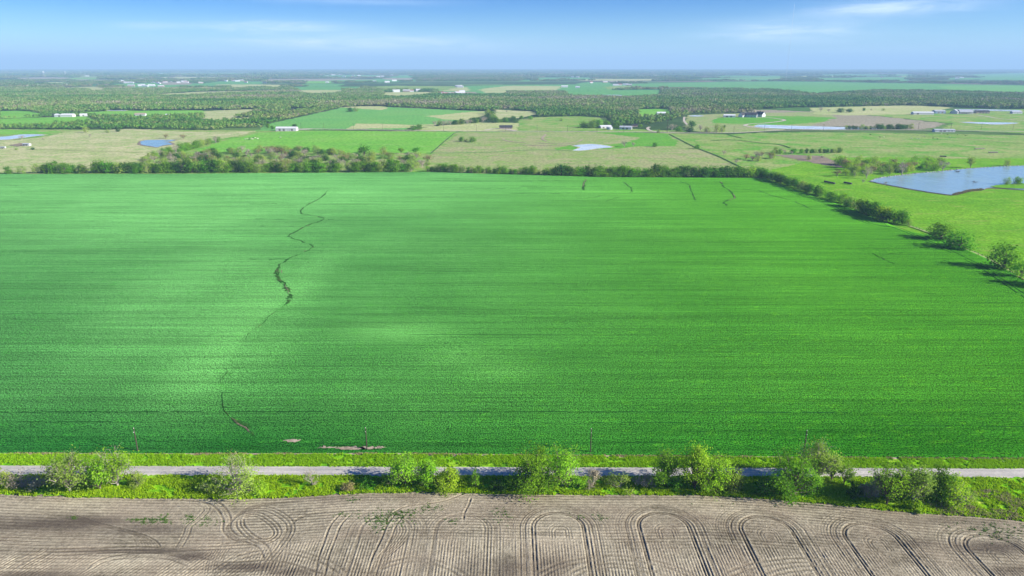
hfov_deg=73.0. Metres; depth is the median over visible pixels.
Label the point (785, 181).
hedge tree
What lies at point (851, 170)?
willow tree
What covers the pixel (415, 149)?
round tree
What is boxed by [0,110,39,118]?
farm meadow
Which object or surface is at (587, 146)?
pond
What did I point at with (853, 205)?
hedge tree
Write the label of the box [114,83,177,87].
field
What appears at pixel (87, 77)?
field
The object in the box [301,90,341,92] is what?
field
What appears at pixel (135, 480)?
shrub
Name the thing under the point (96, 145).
tan pasture
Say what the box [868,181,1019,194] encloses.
pond bank
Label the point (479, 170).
hedgerow tree
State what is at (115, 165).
hedgerow tree
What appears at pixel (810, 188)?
hedge tree
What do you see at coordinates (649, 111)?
wooded clearing
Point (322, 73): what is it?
skyline forest
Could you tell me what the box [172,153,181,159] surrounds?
scrub tree
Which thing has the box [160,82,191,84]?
field
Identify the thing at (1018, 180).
tree
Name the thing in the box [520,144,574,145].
terrace bank
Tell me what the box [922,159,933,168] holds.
willow tree
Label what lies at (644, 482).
shrub
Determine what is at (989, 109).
pond
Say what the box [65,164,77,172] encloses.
hedgerow tree
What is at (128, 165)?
hedgerow tree
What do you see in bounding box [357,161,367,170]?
hedgerow tree
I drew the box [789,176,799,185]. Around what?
hedge tree
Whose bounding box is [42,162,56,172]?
hedgerow tree
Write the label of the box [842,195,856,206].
hedge tree
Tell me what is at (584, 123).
tree
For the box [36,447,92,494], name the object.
roadside tree
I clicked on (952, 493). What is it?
roadside tree
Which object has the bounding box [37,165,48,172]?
hedgerow tree
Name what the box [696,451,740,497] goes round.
roadside tree
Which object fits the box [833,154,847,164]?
willow tree
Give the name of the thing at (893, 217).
hedge tree
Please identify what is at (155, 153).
hedge tree
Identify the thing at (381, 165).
hedgerow tree
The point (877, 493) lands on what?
shrub
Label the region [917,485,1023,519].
dry grass
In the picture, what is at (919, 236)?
wheel line
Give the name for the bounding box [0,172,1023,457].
wheat field
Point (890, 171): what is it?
willow tree
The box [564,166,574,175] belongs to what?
hedgerow tree
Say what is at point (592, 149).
pond bank
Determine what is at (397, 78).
field
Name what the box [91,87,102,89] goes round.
field
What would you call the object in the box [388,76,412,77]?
field
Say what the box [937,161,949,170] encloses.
tree
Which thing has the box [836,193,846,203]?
hedge tree
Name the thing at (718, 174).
hedgerow tree
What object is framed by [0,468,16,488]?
shrub
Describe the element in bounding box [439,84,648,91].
field
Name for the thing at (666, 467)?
roadside tree
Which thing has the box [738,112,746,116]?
white house
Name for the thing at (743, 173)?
hedgerow tree
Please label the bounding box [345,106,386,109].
straw hilltop
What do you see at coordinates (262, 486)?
shrub
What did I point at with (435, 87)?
field
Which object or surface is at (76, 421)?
crop gap line
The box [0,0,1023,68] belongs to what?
sky
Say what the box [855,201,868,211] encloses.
hedge tree
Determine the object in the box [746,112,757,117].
white house
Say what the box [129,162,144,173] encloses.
hedgerow tree
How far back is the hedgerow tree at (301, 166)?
823.99 m
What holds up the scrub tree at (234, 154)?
on the mixed pasture at (716, 147)
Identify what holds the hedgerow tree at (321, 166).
on the mixed pasture at (716, 147)
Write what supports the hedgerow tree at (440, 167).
on the mixed pasture at (716, 147)
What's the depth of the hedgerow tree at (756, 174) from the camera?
784.39 m
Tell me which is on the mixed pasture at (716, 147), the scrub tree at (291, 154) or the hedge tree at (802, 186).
the scrub tree at (291, 154)
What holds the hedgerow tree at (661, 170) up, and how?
on the mixed pasture at (716, 147)
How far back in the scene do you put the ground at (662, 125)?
2095.42 m
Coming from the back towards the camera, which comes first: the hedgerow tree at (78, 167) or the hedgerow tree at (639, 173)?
the hedgerow tree at (78, 167)
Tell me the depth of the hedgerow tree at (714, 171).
785.44 m
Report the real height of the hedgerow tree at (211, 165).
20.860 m
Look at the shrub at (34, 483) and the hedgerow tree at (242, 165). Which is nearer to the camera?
the shrub at (34, 483)
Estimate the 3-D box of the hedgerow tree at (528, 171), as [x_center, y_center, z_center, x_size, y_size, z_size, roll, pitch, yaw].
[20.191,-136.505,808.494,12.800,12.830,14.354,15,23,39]
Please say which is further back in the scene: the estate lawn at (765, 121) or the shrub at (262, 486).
the estate lawn at (765, 121)
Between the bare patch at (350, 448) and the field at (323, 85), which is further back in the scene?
the field at (323, 85)
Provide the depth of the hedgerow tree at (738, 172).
784.62 m
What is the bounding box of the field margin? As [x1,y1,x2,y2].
[406,122,518,130]
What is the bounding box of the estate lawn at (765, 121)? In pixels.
[711,116,835,125]
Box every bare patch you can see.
[283,439,300,441]
[336,446,363,449]
[360,446,381,448]
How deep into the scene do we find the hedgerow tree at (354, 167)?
826.35 m
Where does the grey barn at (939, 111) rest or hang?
on the meadow at (957, 120)
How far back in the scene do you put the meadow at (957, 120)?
1653.52 m
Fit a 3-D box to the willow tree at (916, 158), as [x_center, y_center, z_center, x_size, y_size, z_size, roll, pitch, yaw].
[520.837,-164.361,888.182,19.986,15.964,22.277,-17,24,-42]
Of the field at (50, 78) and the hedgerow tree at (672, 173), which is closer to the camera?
the hedgerow tree at (672, 173)
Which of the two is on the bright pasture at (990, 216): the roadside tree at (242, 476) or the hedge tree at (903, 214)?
the hedge tree at (903, 214)
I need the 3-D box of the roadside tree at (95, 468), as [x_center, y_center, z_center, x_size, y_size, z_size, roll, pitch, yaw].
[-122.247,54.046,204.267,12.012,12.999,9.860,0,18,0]
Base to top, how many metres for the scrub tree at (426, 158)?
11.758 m
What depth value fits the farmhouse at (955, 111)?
1855.86 m
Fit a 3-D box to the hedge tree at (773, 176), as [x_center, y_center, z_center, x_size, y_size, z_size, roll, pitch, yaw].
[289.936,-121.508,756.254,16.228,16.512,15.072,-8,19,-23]
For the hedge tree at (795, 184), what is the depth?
715.12 m
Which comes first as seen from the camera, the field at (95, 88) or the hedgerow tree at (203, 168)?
the hedgerow tree at (203, 168)
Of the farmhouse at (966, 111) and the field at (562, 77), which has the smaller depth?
the farmhouse at (966, 111)
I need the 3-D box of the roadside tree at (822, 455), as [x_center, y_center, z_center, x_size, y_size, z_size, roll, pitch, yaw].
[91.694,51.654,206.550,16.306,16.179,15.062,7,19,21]
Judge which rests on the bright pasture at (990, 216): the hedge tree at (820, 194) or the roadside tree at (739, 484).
the hedge tree at (820, 194)
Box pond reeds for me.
[952,188,983,194]
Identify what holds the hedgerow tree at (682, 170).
on the mixed pasture at (716, 147)
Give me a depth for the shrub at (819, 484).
204.42 m
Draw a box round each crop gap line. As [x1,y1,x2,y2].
[18,421,137,421]
[591,422,682,422]
[894,425,1023,426]
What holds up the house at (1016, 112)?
on the meadow at (957, 120)
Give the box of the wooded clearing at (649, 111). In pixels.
[639,109,669,115]
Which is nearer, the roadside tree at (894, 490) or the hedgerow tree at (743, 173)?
the roadside tree at (894, 490)
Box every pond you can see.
[0,134,40,139]
[140,140,173,146]
[575,144,610,150]
[754,125,886,128]
[872,166,1023,194]
[958,109,1020,110]
[964,122,1014,123]
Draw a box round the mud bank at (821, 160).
[777,155,842,167]
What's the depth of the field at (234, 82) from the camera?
5507.15 m
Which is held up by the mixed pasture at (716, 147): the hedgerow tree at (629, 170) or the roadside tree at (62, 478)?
the hedgerow tree at (629, 170)
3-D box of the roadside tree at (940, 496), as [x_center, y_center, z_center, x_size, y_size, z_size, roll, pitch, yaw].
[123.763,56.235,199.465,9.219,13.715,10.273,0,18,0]
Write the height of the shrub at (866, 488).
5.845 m
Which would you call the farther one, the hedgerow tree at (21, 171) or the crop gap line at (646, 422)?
the hedgerow tree at (21, 171)
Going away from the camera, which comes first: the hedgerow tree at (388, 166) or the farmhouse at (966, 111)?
the hedgerow tree at (388, 166)
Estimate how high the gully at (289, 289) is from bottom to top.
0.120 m
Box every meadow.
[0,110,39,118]
[0,129,59,134]
[88,110,203,116]
[495,110,535,118]
[516,116,686,132]
[554,132,678,149]
[683,112,835,132]
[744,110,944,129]
[873,109,1023,132]
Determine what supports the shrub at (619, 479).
on the verge at (302, 485)
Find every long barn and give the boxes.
[54,113,75,116]
[275,127,297,130]
[911,111,933,114]
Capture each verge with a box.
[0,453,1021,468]
[2,474,1023,520]
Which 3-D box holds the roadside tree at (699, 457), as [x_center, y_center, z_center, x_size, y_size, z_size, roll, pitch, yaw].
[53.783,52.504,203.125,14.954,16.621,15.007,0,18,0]
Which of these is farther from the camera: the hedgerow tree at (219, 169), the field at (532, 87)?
the field at (532, 87)
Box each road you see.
[0,465,1023,477]
[298,128,1023,132]
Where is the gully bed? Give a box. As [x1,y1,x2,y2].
[232,419,249,432]
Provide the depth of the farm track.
1026.74 m
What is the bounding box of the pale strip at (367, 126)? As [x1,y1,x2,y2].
[346,123,434,128]
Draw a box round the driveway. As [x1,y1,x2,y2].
[743,117,785,129]
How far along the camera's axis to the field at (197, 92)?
3382.72 m
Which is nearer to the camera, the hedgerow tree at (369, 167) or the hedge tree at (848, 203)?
the hedge tree at (848, 203)
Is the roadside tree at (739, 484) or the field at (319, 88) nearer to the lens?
the roadside tree at (739, 484)
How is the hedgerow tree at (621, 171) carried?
on the mixed pasture at (716, 147)
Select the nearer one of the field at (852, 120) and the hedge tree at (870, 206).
the hedge tree at (870, 206)
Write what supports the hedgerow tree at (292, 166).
on the mixed pasture at (716, 147)
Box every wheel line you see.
[754,179,1022,296]
[757,179,1022,292]
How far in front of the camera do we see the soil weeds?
192.37 m
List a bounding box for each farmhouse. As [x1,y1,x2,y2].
[950,109,958,113]
[958,110,973,113]
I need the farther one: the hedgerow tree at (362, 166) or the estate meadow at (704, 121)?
the estate meadow at (704, 121)
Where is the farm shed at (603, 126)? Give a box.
[598,125,611,127]
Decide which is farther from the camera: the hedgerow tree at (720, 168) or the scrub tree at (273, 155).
the scrub tree at (273, 155)
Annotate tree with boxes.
[3,164,13,173]
[15,165,26,173]
[28,163,42,173]
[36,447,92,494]
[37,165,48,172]
[42,160,58,173]
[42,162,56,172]
[57,161,71,173]
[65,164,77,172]
[72,448,115,490]
[74,163,86,172]
[87,160,104,172]
[90,438,138,485]
[98,159,115,172]
[106,160,121,171]
[111,162,124,172]
[116,161,129,173]
[124,162,137,172]
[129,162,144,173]
[137,161,149,172]
[138,160,152,172]
[139,156,149,162]
[149,163,157,171]
[151,150,159,158]
[153,161,166,172]
[155,161,170,172]
[162,161,177,172]
[166,160,182,171]
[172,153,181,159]
[174,141,186,151]
[178,157,193,173]
[183,161,199,172]
[191,139,200,147]
[192,160,203,172]
[194,160,211,172]
[195,450,263,506]
[201,159,217,172]
[210,159,225,172]
[212,160,229,171]
[221,162,233,172]
[231,159,242,171]
[232,152,238,157]
[237,162,246,172]
[240,160,255,172]
[250,164,258,171]
[252,163,263,172]
[262,162,270,172]
[267,152,276,158]
[267,160,279,172]
[272,163,283,171]
[278,160,293,171]
[287,151,295,157]
[287,163,296,171]
[297,163,305,171]
[301,160,313,172]
[310,161,319,171]
[312,161,328,172]
[316,149,326,156]
[327,147,337,154]
[333,161,342,171]
[339,156,348,162]
[347,159,362,171]
[356,156,367,163]
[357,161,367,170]
[358,143,371,155]
[364,155,379,163]
[364,163,374,171]
[366,160,385,171]
[375,161,387,171]
[378,146,387,154]
[383,447,422,490]
[384,158,396,171]
[387,158,402,171]
[406,160,415,170]
[410,146,422,153]
[412,456,439,488]
[420,155,432,160]
[430,464,460,497]
[436,164,443,171]
[441,163,447,171]
[451,162,462,172]
[469,467,481,485]
[476,165,481,172]
[500,165,508,173]
[501,438,558,502]
[524,167,532,174]
[539,440,584,490]
[552,166,560,175]
[553,163,570,175]
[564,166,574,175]
[575,164,585,175]
[578,120,587,127]
[580,164,594,176]
[580,165,588,175]
[585,119,598,127]
[590,163,606,176]
[594,119,603,126]
[605,166,612,176]
[607,166,624,176]
[612,122,621,127]
[614,165,625,176]
[615,164,631,176]
[623,167,637,176]
[628,168,636,176]
[631,166,644,176]
[639,168,649,176]
[642,168,653,176]
[649,444,683,487]
[650,162,662,176]
[655,165,669,176]
[659,165,672,176]
[668,167,681,176]
[671,441,715,491]
[675,165,687,176]
[675,166,684,176]
[680,164,694,176]
[687,120,697,126]
[689,165,698,176]
[690,165,703,176]
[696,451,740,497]
[699,165,710,177]
[702,164,715,177]
[708,165,718,176]
[712,123,720,132]
[713,166,722,177]
[716,164,728,177]
[719,463,746,496]
[720,164,734,177]
[727,166,743,177]
[729,167,736,177]
[739,167,752,177]
[745,165,755,177]
[746,166,762,177]
[759,444,825,504]
[771,171,782,181]
[774,173,785,182]
[781,176,791,185]
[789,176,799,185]
[793,180,802,188]
[795,434,847,477]
[798,180,807,190]
[808,183,815,192]
[813,186,826,196]
[821,189,833,197]
[825,453,848,479]
[826,190,835,199]
[829,191,840,200]
[831,168,843,175]
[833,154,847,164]
[833,192,851,203]
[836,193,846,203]
[836,461,858,484]
[841,157,852,164]
[842,168,850,175]
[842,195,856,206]
[843,161,854,169]
[846,198,855,208]
[848,164,861,172]
[849,199,857,209]
[852,196,867,209]
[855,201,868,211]
[856,199,872,213]
[860,159,871,164]
[861,167,871,178]
[861,201,883,215]
[861,204,871,214]
[862,456,920,504]
[866,202,883,213]
[868,205,879,216]
[869,205,885,219]
[873,206,893,220]
[878,207,894,221]
[882,159,894,168]
[884,208,902,223]
[885,167,893,173]
[894,158,907,174]
[894,208,912,223]
[894,455,942,513]
[908,155,922,165]
[919,216,960,238]
[921,155,935,164]
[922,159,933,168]
[925,462,958,505]
[927,160,940,170]
[935,229,981,252]
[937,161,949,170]
[937,471,974,513]
[967,156,980,167]
[978,242,1023,271]
[1000,177,1012,184]
[1009,258,1023,278]
[1012,176,1023,183]
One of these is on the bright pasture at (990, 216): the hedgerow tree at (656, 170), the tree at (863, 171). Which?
the tree at (863, 171)
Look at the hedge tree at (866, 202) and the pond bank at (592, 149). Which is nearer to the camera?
the hedge tree at (866, 202)
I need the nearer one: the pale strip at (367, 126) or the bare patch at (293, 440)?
the bare patch at (293, 440)
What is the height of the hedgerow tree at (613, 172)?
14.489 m
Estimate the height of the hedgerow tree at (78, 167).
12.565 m
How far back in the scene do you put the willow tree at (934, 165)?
839.97 m
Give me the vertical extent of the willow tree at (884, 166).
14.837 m
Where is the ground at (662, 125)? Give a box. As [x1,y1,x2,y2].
[0,69,1023,134]
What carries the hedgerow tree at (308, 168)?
on the mixed pasture at (716, 147)
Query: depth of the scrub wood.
1727.70 m
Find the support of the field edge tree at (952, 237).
on the bright pasture at (990, 216)
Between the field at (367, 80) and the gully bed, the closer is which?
the gully bed
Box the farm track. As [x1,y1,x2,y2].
[465,150,575,152]
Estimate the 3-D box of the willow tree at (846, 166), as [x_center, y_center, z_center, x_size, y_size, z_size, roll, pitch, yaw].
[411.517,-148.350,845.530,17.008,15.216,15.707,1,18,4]
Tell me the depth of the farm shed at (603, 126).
1418.75 m
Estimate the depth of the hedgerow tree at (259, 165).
824.59 m
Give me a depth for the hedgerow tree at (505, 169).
813.10 m
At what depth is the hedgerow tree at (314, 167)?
825.98 m
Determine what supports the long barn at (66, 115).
on the ground at (662, 125)
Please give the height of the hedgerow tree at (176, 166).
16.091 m
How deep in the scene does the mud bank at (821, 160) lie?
939.75 m
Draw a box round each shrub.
[0,467,44,491]
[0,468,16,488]
[25,472,49,491]
[127,470,146,492]
[197,481,222,495]
[248,477,268,497]
[301,468,319,484]
[340,480,354,491]
[359,475,376,491]
[378,474,399,489]
[490,477,509,491]
[541,471,559,493]
[568,475,588,488]
[580,466,604,489]
[604,470,637,497]
[631,472,657,486]
[665,474,685,492]
[753,479,776,496]
[805,477,832,490]
[846,480,865,499]
[857,482,875,498]
[868,473,884,496]
[909,499,924,513]
[957,485,979,505]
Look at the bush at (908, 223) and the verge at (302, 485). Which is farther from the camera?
the bush at (908, 223)
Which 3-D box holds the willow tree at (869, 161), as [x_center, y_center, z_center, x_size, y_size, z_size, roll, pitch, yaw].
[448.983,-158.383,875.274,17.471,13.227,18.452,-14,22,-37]
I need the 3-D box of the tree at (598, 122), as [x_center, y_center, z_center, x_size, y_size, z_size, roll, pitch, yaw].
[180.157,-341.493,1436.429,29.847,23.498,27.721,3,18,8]
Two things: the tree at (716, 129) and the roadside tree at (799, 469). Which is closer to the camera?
the roadside tree at (799, 469)
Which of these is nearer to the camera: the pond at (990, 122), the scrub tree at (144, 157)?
the scrub tree at (144, 157)
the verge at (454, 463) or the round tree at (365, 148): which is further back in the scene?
the round tree at (365, 148)
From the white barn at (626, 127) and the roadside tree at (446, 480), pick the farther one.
the white barn at (626, 127)
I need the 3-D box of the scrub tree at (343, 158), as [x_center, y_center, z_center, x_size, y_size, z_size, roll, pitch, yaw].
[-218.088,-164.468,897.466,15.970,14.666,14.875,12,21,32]
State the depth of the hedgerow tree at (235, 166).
824.38 m
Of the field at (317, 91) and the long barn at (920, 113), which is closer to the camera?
the long barn at (920, 113)
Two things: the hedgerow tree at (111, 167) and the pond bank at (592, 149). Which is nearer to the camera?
the hedgerow tree at (111, 167)
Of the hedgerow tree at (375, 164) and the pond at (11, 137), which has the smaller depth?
the hedgerow tree at (375, 164)
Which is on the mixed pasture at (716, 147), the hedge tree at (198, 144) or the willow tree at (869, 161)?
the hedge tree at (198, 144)
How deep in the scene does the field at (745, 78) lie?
7374.06 m
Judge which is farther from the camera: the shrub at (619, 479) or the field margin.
the field margin
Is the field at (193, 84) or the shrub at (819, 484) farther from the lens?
the field at (193, 84)
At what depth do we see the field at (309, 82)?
5516.57 m
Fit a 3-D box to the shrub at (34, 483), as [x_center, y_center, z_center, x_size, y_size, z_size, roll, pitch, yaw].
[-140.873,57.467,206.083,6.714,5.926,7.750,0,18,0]
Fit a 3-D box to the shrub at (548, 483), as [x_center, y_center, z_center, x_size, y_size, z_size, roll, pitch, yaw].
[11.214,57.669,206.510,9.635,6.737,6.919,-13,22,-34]
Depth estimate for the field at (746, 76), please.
8882.05 m
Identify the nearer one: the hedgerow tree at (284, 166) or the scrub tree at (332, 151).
the hedgerow tree at (284, 166)
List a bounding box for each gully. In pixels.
[219,371,227,414]
[230,417,254,435]
[274,269,290,301]
[275,190,327,304]
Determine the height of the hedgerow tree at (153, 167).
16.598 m
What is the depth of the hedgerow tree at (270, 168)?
827.70 m
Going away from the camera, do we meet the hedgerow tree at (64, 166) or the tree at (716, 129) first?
the hedgerow tree at (64, 166)
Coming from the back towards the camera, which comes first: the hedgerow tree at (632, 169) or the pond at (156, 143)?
the pond at (156, 143)
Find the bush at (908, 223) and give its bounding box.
[904,219,913,225]
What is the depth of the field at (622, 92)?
3381.03 m
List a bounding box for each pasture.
[0,129,255,172]
[0,129,1023,177]
[416,132,762,177]
[711,132,1023,156]
[768,157,1023,277]
[810,105,949,114]
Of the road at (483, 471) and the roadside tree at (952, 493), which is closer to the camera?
the roadside tree at (952, 493)
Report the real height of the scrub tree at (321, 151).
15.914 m
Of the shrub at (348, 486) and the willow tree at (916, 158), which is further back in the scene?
the willow tree at (916, 158)
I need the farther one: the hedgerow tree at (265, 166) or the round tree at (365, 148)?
the round tree at (365, 148)
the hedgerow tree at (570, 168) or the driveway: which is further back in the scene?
the driveway
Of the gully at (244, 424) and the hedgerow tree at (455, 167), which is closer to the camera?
the gully at (244, 424)
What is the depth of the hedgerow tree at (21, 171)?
815.96 m
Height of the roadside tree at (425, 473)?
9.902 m
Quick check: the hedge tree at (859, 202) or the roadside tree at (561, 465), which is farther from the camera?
the hedge tree at (859, 202)
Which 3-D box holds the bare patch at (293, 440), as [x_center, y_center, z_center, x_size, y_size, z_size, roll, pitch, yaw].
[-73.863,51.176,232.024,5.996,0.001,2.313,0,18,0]
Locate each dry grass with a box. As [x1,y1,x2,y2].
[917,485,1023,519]
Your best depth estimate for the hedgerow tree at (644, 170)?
790.91 m
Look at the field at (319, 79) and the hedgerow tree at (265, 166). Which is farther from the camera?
the field at (319, 79)
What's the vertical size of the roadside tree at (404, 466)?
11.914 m
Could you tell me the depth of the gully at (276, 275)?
405.70 m
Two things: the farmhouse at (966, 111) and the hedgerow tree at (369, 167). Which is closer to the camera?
the hedgerow tree at (369, 167)
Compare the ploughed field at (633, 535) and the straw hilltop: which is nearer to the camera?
the ploughed field at (633, 535)
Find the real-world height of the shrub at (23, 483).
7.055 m
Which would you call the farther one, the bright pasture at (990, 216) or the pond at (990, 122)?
the pond at (990, 122)
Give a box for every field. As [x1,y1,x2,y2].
[0,116,92,126]
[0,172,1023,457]
[0,491,1023,575]
[16,77,85,79]
[74,76,103,77]
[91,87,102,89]
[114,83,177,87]
[155,83,217,85]
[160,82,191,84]
[161,77,214,78]
[165,90,256,94]
[190,131,457,153]
[202,81,262,84]
[231,84,279,86]
[255,107,484,130]
[267,79,374,80]
[294,87,356,89]
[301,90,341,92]
[303,84,345,86]
[306,81,333,83]
[325,75,408,76]
[327,80,399,81]
[374,86,454,89]
[383,78,412,79]
[384,92,428,95]
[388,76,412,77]
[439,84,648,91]
[443,87,469,90]
[481,89,513,92]
[484,86,560,89]
[539,77,596,78]
[568,90,659,95]
[573,82,613,85]
[579,79,651,80]
[606,86,634,88]
[646,81,1023,92]
[702,78,779,79]
[709,76,780,77]
[744,77,792,77]
[819,78,909,81]
[831,74,907,75]
[852,77,917,78]
[939,86,1023,91]
[948,78,980,79]
[973,73,1023,80]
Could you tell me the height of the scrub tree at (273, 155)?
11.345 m
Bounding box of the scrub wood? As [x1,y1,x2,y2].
[0,100,761,128]
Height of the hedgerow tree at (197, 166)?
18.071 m
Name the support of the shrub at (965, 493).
on the verge at (302, 485)
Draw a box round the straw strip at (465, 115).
[429,111,485,119]
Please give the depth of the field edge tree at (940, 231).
502.15 m
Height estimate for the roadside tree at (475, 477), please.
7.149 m
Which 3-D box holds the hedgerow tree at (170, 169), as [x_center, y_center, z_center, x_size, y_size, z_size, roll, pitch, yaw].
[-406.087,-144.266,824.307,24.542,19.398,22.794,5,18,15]
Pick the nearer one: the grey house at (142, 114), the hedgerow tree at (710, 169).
the hedgerow tree at (710, 169)
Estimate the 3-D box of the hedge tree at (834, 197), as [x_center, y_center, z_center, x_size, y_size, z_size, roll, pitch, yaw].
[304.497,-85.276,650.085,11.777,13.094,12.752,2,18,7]
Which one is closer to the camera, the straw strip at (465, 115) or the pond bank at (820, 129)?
the pond bank at (820, 129)
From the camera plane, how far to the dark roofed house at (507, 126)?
1403.70 m
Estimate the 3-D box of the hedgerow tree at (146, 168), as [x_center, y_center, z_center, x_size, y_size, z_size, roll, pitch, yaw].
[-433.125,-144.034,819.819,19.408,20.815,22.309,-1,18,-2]
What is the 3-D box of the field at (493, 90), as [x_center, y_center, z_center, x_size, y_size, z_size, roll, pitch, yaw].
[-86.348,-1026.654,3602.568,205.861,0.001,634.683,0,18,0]
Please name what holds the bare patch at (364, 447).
on the wheat field at (440, 312)
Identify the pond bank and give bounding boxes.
[138,140,174,147]
[572,144,613,150]
[751,125,854,129]
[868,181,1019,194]
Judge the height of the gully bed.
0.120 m
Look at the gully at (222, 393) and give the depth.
260.66 m
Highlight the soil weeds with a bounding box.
[70,490,1023,543]
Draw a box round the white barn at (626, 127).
[619,126,631,129]
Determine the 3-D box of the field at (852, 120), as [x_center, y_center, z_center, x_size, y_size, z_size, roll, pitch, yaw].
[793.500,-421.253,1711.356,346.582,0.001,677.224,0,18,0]
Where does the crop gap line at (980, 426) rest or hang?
on the wheat field at (440, 312)
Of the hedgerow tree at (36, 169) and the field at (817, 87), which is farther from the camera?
the field at (817, 87)
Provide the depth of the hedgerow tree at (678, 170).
786.62 m
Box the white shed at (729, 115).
[723,114,735,116]
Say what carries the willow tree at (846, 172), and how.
on the bright pasture at (990, 216)
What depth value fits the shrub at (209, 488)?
203.24 m
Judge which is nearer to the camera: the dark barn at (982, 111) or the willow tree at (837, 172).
the willow tree at (837, 172)
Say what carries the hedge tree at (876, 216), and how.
on the bright pasture at (990, 216)
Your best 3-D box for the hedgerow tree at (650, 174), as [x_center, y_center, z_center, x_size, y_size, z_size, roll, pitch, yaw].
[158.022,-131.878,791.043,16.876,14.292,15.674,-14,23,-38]
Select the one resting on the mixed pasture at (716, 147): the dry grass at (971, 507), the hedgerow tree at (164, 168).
the hedgerow tree at (164, 168)
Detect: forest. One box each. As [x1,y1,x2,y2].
[0,69,1023,77]
[0,76,1023,88]
[0,86,1023,110]
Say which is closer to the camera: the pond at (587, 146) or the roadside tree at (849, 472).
the roadside tree at (849, 472)
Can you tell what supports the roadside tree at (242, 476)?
on the verge at (302, 485)
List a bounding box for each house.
[134,113,146,115]
[499,125,512,128]
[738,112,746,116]
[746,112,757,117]
[757,111,765,116]
[932,129,954,131]
[1010,111,1022,113]
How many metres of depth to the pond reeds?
695.95 m
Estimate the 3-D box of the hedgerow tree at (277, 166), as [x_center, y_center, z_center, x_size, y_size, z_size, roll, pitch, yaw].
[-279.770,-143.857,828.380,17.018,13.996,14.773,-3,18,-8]
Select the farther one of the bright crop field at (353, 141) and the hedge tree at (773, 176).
the bright crop field at (353, 141)
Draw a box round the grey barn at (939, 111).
[932,110,945,113]
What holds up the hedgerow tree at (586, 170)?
on the mixed pasture at (716, 147)
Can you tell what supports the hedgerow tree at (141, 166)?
on the mixed pasture at (716, 147)
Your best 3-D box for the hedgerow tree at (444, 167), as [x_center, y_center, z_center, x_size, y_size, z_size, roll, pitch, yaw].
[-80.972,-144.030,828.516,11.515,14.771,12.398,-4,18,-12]
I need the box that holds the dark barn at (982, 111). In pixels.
[973,110,989,113]
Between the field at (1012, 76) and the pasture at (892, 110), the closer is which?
the pasture at (892, 110)
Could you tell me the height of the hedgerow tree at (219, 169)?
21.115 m
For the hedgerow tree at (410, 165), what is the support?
on the mixed pasture at (716, 147)
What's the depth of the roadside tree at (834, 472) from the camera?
207.90 m
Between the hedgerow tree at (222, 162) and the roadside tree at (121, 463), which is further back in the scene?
the hedgerow tree at (222, 162)
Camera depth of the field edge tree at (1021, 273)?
412.50 m
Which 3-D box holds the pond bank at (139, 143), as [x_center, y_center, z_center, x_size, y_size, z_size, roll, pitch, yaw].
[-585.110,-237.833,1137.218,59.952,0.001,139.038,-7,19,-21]
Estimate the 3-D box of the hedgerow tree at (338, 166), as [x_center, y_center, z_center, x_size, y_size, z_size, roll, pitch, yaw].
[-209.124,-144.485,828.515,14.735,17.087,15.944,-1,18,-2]
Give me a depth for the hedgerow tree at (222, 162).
820.78 m
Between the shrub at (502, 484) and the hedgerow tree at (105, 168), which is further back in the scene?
the hedgerow tree at (105, 168)
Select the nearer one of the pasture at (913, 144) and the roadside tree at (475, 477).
the roadside tree at (475, 477)

